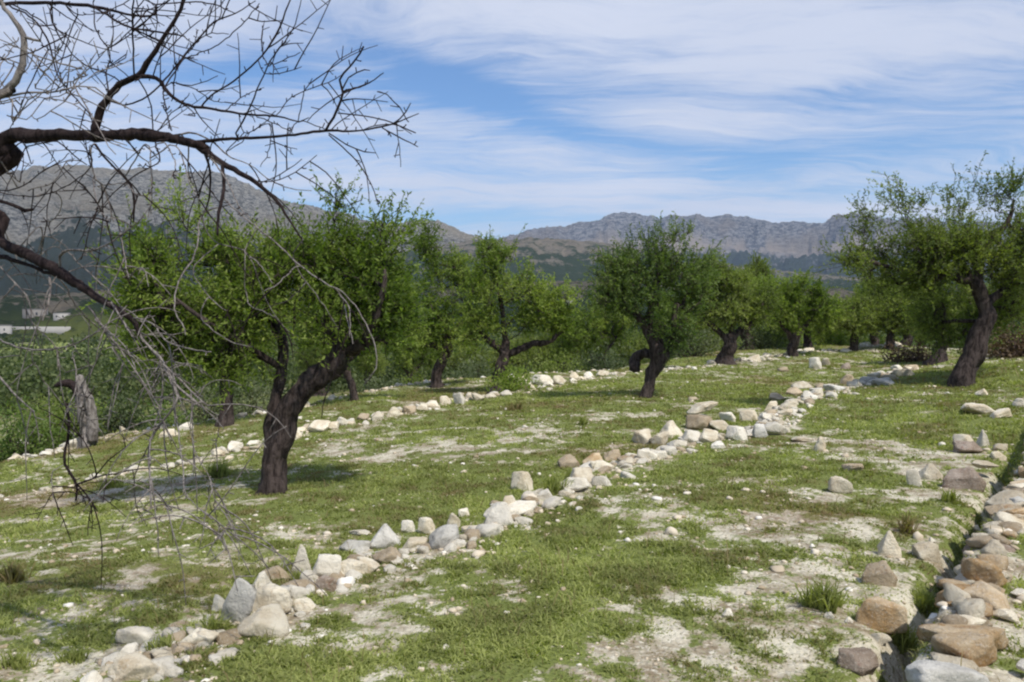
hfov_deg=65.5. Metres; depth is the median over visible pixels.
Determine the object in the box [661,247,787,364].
almond tree
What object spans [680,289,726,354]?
almond tree
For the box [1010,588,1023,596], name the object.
stone
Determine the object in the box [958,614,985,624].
stone
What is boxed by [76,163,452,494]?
almond tree
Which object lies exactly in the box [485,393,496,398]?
stone
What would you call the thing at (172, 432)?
stone
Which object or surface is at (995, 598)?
stone
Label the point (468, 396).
stone
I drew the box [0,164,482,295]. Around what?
mountain
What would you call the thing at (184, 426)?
stone
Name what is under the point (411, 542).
stone
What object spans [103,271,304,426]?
almond tree
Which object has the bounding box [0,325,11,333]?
house
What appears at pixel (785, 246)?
mountain
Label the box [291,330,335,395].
almond tree
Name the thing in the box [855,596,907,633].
stone
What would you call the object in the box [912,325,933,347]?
almond tree
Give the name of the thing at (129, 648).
stone
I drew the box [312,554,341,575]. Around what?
stone
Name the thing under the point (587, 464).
stone
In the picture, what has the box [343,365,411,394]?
bush
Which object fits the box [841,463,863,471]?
stone
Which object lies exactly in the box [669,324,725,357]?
bush
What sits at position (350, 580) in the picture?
pebbles
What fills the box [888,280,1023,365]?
almond tree
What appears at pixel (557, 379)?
stone
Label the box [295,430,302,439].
stone
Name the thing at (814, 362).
stone
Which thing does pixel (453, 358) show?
almond tree
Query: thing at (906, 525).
weed
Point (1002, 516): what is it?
stone
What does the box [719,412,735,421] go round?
stone
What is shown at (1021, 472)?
stone
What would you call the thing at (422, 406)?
stone
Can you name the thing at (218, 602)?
stone
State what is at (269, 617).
stone
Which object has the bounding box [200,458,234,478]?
grass tuft
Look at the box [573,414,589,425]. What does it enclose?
weed
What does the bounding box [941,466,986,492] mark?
stone
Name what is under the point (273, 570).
stone
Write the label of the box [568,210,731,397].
almond tree
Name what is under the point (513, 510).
stone
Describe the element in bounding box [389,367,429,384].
bush
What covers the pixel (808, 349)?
stone
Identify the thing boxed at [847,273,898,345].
almond tree
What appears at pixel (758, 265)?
almond tree
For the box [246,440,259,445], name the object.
stone
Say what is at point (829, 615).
stone
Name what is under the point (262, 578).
stone
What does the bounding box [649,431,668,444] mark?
stone
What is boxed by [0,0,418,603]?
bare tree
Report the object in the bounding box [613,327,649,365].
almond tree
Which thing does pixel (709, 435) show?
stone
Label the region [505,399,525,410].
weed
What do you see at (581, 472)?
stone
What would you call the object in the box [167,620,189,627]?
stone
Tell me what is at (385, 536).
stone
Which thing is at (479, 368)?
bush
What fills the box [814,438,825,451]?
stone
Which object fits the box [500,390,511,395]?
stone
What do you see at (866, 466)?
weed
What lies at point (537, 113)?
sky
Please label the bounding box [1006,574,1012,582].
stone
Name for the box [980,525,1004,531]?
stone
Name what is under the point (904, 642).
grass tuft
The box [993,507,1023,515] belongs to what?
stone
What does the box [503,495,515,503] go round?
stone
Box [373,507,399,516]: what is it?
grass tuft
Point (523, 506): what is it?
stone
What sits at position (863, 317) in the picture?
almond tree
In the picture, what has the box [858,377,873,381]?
stone
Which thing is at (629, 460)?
stone
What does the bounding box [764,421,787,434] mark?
stone
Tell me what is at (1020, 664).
stone
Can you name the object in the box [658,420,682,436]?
stone
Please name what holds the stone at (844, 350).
on the ground at (684, 641)
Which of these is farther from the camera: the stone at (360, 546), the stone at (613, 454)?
the stone at (613, 454)
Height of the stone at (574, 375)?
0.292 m
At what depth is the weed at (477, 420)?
15.64 m
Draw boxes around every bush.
[0,392,75,461]
[1,392,73,437]
[16,393,120,448]
[53,391,142,428]
[97,385,166,436]
[131,387,207,429]
[164,377,256,422]
[210,372,283,413]
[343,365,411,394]
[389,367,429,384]
[441,363,483,378]
[443,352,511,378]
[477,348,541,392]
[483,329,566,374]
[507,345,590,374]
[509,359,550,373]
[566,339,643,370]
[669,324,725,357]
[704,335,765,351]
[737,319,789,349]
[802,327,866,345]
[847,331,902,345]
[869,333,914,344]
[988,321,1023,346]
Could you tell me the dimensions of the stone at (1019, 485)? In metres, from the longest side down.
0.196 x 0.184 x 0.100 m
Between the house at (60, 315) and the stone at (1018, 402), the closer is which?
the stone at (1018, 402)
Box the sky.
[0,0,1023,238]
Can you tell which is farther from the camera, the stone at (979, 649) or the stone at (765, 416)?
the stone at (765, 416)
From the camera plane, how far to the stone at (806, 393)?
14.63 m
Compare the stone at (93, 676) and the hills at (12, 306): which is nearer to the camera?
the stone at (93, 676)
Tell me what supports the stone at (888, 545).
on the ground at (684, 641)
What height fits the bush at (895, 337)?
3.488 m
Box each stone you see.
[8,455,19,459]
[39,451,51,455]
[59,438,77,448]
[80,670,102,681]
[107,652,159,680]
[114,642,138,658]
[115,626,155,643]
[150,649,170,656]
[158,429,177,437]
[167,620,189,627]
[172,642,193,655]
[179,422,193,430]
[180,628,219,645]
[211,594,224,611]
[212,449,224,455]
[221,578,256,622]
[227,441,243,450]
[237,603,289,637]
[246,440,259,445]
[252,571,271,589]
[252,583,292,612]
[261,565,290,581]
[291,544,310,572]
[293,597,316,611]
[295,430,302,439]
[297,427,305,430]
[307,420,330,431]
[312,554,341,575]
[314,575,336,591]
[329,421,338,429]
[337,417,347,425]
[339,539,370,552]
[340,558,367,574]
[349,529,369,534]
[357,413,369,420]
[357,556,380,572]
[370,523,400,548]
[371,546,401,563]
[372,411,383,420]
[386,407,399,416]
[401,520,414,532]
[402,405,415,413]
[402,537,427,548]
[416,403,427,410]
[418,517,434,533]
[427,400,439,408]
[429,524,458,549]
[440,396,451,403]
[447,513,460,527]
[453,392,465,404]
[458,508,469,516]
[461,525,476,531]
[465,394,472,399]
[471,393,484,400]
[483,502,507,517]
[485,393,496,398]
[485,501,513,525]
[490,500,535,514]
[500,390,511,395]
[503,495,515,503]
[510,507,520,516]
[511,471,532,490]
[517,382,535,390]
[530,375,552,384]
[537,489,551,499]
[543,381,553,386]
[553,375,565,383]
[557,454,580,468]
[559,477,589,491]
[569,372,580,379]
[569,467,593,481]
[580,461,591,467]
[582,453,602,463]
[590,460,614,469]
[596,370,608,376]
[603,449,620,461]
[623,457,633,463]
[631,429,650,443]
[637,449,657,459]
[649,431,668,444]
[654,450,667,458]
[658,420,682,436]
[667,440,687,447]
[681,430,699,442]
[685,414,714,429]
[686,401,718,414]
[699,428,717,442]
[709,420,728,430]
[711,440,725,448]
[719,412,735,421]
[722,608,732,616]
[726,426,747,440]
[739,410,757,421]
[748,354,760,361]
[752,424,767,437]
[761,413,771,418]
[763,353,773,356]
[764,401,777,411]
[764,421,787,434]
[769,393,784,400]
[777,409,792,415]
[780,401,796,408]
[786,387,802,395]
[791,381,812,388]
[791,436,812,442]
[802,390,813,397]
[803,348,813,351]
[809,357,821,368]
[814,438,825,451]
[815,383,823,388]
[821,358,829,365]
[823,384,845,390]
[824,612,833,618]
[825,392,837,397]
[828,476,852,493]
[837,647,878,675]
[839,374,853,384]
[840,348,849,351]
[841,363,849,368]
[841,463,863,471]
[845,616,852,623]
[846,381,862,385]
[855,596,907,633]
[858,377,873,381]
[861,560,897,586]
[865,377,893,384]
[867,372,880,376]
[870,633,891,645]
[877,530,901,556]
[881,374,898,378]
[890,365,902,369]
[890,369,914,375]
[904,659,989,681]
[906,469,921,486]
[911,541,942,565]
[916,624,1008,649]
[918,463,942,479]
[931,631,997,666]
[934,584,969,607]
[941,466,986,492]
[952,440,983,452]
[953,434,973,441]
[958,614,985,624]
[960,403,994,413]
[961,558,1006,587]
[962,543,1016,556]
[964,580,1009,618]
[971,460,998,467]
[971,533,988,536]
[975,388,987,395]
[976,429,989,446]
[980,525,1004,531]
[984,503,1021,515]
[986,490,1023,506]
[989,408,1011,418]
[990,451,1006,460]
[993,443,1007,450]
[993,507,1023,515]
[993,511,1023,527]
[993,608,1018,622]
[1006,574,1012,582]
[1007,483,1023,487]
[1009,480,1023,483]
[1009,496,1023,502]
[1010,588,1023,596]
[1012,398,1023,407]
[1013,514,1023,520]
[1016,658,1023,671]
[1018,467,1023,477]
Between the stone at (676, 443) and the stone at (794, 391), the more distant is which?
the stone at (794, 391)
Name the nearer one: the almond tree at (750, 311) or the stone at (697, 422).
the stone at (697, 422)
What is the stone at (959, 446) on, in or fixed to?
on the ground at (684, 641)
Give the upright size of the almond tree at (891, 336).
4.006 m
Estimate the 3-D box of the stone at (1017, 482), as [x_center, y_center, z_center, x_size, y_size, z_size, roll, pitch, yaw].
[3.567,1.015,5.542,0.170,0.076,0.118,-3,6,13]
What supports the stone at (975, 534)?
on the ground at (684, 641)
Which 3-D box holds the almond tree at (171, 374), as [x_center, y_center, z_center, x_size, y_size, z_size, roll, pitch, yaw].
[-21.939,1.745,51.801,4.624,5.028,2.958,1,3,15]
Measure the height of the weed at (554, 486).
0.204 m
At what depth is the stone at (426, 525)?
7.48 m
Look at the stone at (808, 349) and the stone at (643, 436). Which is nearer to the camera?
the stone at (643, 436)
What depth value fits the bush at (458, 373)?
32.09 m
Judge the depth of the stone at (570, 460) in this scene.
10.62 m
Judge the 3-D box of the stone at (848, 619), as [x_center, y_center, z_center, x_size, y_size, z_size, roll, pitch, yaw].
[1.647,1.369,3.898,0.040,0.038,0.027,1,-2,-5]
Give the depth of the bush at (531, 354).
41.57 m
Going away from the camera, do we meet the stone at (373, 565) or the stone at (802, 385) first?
the stone at (373, 565)
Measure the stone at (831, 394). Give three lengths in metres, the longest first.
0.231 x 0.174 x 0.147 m
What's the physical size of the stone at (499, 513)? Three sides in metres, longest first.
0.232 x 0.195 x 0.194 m
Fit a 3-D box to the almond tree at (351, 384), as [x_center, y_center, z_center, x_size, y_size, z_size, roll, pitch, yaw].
[-4.272,-0.509,21.926,4.721,4.922,2.497,0,3,0]
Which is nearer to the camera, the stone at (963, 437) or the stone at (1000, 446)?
the stone at (1000, 446)
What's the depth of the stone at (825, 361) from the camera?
28.84 m
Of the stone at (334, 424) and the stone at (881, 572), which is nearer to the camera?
the stone at (881, 572)
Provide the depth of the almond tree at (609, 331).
40.71 m
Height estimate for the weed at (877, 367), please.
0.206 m
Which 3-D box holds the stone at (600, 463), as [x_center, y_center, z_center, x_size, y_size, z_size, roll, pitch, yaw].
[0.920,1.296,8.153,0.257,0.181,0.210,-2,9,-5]
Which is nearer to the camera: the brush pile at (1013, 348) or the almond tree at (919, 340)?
the brush pile at (1013, 348)
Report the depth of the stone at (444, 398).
18.89 m
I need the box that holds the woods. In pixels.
[0,316,1023,418]
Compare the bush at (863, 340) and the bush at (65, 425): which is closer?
the bush at (65, 425)
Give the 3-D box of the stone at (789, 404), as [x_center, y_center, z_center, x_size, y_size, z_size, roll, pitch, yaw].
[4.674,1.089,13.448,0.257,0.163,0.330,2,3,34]
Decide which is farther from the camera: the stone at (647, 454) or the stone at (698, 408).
the stone at (698, 408)
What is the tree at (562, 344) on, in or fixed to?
on the ground at (684, 641)
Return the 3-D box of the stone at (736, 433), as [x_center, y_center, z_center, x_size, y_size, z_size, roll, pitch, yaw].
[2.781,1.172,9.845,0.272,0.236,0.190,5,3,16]
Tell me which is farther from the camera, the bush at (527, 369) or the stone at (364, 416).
the bush at (527, 369)
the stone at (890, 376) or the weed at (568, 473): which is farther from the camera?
the stone at (890, 376)
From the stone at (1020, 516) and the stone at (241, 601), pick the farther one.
the stone at (1020, 516)
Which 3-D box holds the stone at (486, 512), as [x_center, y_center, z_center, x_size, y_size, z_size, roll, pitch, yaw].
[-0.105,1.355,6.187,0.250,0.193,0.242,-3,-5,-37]
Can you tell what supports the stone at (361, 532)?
on the ground at (684, 641)
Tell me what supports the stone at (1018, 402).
on the ground at (684, 641)
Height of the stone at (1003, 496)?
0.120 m
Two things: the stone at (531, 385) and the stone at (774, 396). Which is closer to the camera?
the stone at (774, 396)
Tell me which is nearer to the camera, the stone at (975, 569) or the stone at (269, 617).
the stone at (975, 569)
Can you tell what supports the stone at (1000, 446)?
on the ground at (684, 641)
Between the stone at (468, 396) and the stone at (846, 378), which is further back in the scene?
the stone at (846, 378)
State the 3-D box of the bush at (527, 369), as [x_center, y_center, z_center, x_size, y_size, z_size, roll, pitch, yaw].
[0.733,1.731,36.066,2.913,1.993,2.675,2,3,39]
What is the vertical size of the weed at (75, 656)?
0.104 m
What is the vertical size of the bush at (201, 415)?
2.622 m
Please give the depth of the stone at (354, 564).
4.88 m
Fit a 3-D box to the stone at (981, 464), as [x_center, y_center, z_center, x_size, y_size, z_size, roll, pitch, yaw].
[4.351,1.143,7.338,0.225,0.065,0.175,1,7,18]
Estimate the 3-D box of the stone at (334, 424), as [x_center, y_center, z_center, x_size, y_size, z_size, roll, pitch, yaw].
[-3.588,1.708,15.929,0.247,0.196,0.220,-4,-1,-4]
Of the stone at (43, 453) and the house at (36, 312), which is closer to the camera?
the stone at (43, 453)
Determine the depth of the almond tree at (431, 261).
26.19 m
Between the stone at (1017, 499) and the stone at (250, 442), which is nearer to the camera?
the stone at (1017, 499)
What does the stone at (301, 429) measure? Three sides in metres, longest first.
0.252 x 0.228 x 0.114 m
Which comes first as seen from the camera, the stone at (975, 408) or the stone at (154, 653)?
the stone at (154, 653)
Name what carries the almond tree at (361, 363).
on the ground at (684, 641)
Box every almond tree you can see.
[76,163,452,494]
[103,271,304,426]
[136,356,198,394]
[282,234,441,400]
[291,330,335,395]
[350,327,391,387]
[379,335,439,384]
[391,214,492,387]
[443,344,490,375]
[446,223,582,393]
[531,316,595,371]
[555,301,641,369]
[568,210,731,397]
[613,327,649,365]
[641,292,695,352]
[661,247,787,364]
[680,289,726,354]
[695,325,741,352]
[720,251,775,349]
[735,313,803,346]
[746,266,854,356]
[766,284,844,347]
[808,287,906,350]
[811,150,1023,387]
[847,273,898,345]
[857,275,929,349]
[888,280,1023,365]
[892,275,913,344]
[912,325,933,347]
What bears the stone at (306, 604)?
on the ground at (684, 641)
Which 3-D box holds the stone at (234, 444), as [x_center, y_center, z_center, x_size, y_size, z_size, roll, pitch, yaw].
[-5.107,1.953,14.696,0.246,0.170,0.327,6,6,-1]
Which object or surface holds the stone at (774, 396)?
on the ground at (684, 641)
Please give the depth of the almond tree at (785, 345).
49.56 m
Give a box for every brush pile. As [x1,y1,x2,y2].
[870,339,950,362]
[962,323,1023,358]
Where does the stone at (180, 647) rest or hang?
on the ground at (684, 641)
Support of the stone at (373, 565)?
on the ground at (684, 641)
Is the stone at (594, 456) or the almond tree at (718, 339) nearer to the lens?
the stone at (594, 456)
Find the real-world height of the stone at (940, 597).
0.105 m
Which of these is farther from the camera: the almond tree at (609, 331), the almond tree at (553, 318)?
the almond tree at (609, 331)
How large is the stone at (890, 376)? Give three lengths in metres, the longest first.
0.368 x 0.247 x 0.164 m
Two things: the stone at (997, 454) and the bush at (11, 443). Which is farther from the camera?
the bush at (11, 443)
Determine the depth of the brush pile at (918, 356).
29.91 m
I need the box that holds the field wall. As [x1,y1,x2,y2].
[12,327,70,333]
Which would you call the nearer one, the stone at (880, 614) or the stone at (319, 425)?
the stone at (880, 614)
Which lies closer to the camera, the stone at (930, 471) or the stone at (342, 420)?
the stone at (930, 471)
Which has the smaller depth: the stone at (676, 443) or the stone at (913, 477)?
the stone at (913, 477)
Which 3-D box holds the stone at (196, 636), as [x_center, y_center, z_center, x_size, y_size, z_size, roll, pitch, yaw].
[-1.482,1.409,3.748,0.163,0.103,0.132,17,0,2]
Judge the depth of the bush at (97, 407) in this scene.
32.11 m
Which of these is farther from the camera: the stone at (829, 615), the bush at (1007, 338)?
the bush at (1007, 338)
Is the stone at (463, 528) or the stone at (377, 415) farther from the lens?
the stone at (377, 415)
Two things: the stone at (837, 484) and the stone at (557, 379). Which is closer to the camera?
the stone at (837, 484)
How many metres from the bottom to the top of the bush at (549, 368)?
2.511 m
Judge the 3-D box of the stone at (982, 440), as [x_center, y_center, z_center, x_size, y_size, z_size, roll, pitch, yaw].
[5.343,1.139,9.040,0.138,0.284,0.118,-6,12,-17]
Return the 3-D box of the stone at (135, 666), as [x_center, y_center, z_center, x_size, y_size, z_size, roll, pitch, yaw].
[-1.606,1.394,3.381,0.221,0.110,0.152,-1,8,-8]
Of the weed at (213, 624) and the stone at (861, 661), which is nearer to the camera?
the stone at (861, 661)
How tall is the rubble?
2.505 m
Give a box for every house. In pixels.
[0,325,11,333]
[22,309,47,317]
[53,312,70,320]
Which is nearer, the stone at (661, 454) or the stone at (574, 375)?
the stone at (661, 454)
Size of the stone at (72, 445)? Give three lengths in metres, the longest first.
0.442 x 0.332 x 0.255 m
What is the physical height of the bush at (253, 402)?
2.585 m
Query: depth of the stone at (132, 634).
4.91 m
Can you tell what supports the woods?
on the ground at (684, 641)
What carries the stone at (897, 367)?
on the ground at (684, 641)
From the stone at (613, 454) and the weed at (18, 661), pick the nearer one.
the weed at (18, 661)
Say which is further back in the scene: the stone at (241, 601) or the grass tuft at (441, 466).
the grass tuft at (441, 466)
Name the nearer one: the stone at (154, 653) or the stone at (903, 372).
the stone at (154, 653)
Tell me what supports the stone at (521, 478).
on the ground at (684, 641)
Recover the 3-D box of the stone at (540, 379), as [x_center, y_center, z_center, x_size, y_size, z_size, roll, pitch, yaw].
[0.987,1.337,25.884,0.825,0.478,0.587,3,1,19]
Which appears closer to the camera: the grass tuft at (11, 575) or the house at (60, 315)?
the grass tuft at (11, 575)
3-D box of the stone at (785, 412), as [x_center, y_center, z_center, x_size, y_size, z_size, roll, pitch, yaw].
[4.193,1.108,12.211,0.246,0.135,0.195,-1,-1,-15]
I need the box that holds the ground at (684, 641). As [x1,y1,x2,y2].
[0,337,1023,681]
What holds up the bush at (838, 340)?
on the ground at (684, 641)
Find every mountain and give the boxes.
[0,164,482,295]
[490,212,1023,276]
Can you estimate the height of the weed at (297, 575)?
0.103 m
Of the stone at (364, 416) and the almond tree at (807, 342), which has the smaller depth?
the stone at (364, 416)
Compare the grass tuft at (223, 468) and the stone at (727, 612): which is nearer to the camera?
the stone at (727, 612)
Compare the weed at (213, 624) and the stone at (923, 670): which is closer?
the stone at (923, 670)
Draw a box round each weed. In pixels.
[0,643,44,670]
[51,643,90,665]
[144,631,181,650]
[188,610,237,630]
[284,568,302,579]
[470,414,486,423]
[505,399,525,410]
[539,471,585,494]
[557,466,572,480]
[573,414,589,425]
[854,460,874,469]
[873,364,882,368]
[892,508,929,534]
[930,488,961,501]
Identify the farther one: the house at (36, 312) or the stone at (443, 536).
the house at (36, 312)
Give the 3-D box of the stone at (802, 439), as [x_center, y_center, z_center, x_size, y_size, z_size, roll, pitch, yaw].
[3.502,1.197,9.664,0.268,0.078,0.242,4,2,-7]
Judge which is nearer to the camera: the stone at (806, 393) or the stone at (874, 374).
the stone at (806, 393)
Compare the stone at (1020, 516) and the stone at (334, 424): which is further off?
the stone at (334, 424)
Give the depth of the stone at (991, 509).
4.90 m
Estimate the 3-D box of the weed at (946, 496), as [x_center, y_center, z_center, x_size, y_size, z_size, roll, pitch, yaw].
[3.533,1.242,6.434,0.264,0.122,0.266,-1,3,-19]
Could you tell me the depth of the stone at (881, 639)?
3.73 m
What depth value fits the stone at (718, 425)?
13.70 m
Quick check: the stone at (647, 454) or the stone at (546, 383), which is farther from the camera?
the stone at (546, 383)
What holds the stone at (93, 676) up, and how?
on the ground at (684, 641)
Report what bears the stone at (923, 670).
on the ground at (684, 641)
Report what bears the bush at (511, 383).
on the ground at (684, 641)
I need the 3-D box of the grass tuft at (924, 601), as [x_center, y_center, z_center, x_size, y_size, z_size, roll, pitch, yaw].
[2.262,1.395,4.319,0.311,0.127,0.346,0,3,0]
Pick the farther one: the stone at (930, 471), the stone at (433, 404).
the stone at (433, 404)
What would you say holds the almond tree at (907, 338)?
on the ground at (684, 641)
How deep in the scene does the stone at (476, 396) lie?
19.29 m
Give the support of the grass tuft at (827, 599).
on the ground at (684, 641)
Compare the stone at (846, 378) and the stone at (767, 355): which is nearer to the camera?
the stone at (846, 378)
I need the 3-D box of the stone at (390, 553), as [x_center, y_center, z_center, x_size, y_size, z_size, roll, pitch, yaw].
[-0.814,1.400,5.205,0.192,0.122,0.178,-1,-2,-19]
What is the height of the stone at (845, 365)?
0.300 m
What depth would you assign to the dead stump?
17.97 m
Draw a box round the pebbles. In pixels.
[0,342,1023,681]
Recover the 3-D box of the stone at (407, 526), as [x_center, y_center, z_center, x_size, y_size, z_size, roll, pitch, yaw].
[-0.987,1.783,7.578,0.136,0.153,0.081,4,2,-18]
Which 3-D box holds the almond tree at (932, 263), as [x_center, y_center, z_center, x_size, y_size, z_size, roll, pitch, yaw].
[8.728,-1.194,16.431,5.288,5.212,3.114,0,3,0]
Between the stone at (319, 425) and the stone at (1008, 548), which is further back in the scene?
the stone at (319, 425)
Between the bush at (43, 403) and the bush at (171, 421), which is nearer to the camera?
the bush at (171, 421)
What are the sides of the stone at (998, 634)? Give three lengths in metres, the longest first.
0.305 x 0.199 x 0.111 m
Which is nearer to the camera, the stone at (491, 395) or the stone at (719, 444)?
the stone at (719, 444)
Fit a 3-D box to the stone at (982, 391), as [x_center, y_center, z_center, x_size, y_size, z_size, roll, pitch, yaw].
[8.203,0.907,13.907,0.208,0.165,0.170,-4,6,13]
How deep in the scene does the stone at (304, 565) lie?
6.33 m
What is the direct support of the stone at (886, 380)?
on the ground at (684, 641)
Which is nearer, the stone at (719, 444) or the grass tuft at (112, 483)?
the stone at (719, 444)
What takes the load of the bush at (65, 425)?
on the ground at (684, 641)
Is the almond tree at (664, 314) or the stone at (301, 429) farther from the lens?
the almond tree at (664, 314)
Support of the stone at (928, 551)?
on the ground at (684, 641)
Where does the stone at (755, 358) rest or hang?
on the ground at (684, 641)
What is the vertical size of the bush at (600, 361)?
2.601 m
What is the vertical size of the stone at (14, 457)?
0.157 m
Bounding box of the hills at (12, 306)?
[0,281,1023,342]
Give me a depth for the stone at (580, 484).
6.93 m
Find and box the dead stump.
[54,374,98,448]
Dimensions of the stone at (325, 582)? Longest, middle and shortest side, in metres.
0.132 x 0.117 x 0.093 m
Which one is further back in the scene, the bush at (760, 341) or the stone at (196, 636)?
the bush at (760, 341)
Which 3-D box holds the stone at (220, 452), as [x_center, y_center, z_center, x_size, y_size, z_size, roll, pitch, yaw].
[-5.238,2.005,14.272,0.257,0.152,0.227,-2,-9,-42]
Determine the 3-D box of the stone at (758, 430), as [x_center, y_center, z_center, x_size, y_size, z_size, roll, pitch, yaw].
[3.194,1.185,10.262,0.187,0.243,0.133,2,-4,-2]
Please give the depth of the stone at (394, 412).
17.06 m
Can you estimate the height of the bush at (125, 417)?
2.344 m
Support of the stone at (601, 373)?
on the ground at (684, 641)
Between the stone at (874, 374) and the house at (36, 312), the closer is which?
the stone at (874, 374)
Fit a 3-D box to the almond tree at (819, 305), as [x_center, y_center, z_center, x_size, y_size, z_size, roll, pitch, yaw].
[11.432,-0.964,32.042,4.381,4.044,3.053,1,3,23]
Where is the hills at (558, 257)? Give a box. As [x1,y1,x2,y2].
[394,237,996,290]
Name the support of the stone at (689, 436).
on the ground at (684, 641)
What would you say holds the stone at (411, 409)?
on the ground at (684, 641)
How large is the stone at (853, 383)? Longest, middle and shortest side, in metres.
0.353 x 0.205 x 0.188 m
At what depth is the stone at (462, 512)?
8.11 m
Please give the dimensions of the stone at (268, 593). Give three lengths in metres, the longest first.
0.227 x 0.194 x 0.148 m
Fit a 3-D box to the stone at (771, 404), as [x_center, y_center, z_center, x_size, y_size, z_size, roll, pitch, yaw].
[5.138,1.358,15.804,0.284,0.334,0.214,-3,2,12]
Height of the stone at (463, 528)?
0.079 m
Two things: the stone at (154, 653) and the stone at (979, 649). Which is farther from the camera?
the stone at (154, 653)
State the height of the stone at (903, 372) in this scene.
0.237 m
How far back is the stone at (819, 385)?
20.91 m
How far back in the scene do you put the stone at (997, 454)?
8.12 m
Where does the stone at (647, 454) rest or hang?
on the ground at (684, 641)
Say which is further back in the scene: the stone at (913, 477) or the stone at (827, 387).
the stone at (827, 387)
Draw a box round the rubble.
[0,344,1023,681]
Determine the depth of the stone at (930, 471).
7.34 m
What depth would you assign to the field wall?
570.16 m
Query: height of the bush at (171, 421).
2.056 m
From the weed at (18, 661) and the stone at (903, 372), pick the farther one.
the stone at (903, 372)
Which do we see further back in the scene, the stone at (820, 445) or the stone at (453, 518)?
the stone at (820, 445)
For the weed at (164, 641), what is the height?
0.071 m
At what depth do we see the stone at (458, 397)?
18.77 m
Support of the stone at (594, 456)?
on the ground at (684, 641)
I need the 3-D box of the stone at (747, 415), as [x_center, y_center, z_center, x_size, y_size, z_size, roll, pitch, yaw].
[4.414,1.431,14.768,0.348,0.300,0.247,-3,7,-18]
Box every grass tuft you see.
[0,557,41,584]
[92,471,127,487]
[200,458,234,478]
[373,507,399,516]
[421,461,449,469]
[782,572,861,613]
[889,622,920,653]
[896,582,936,611]
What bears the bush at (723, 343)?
on the ground at (684, 641)
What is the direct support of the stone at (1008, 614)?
on the ground at (684, 641)

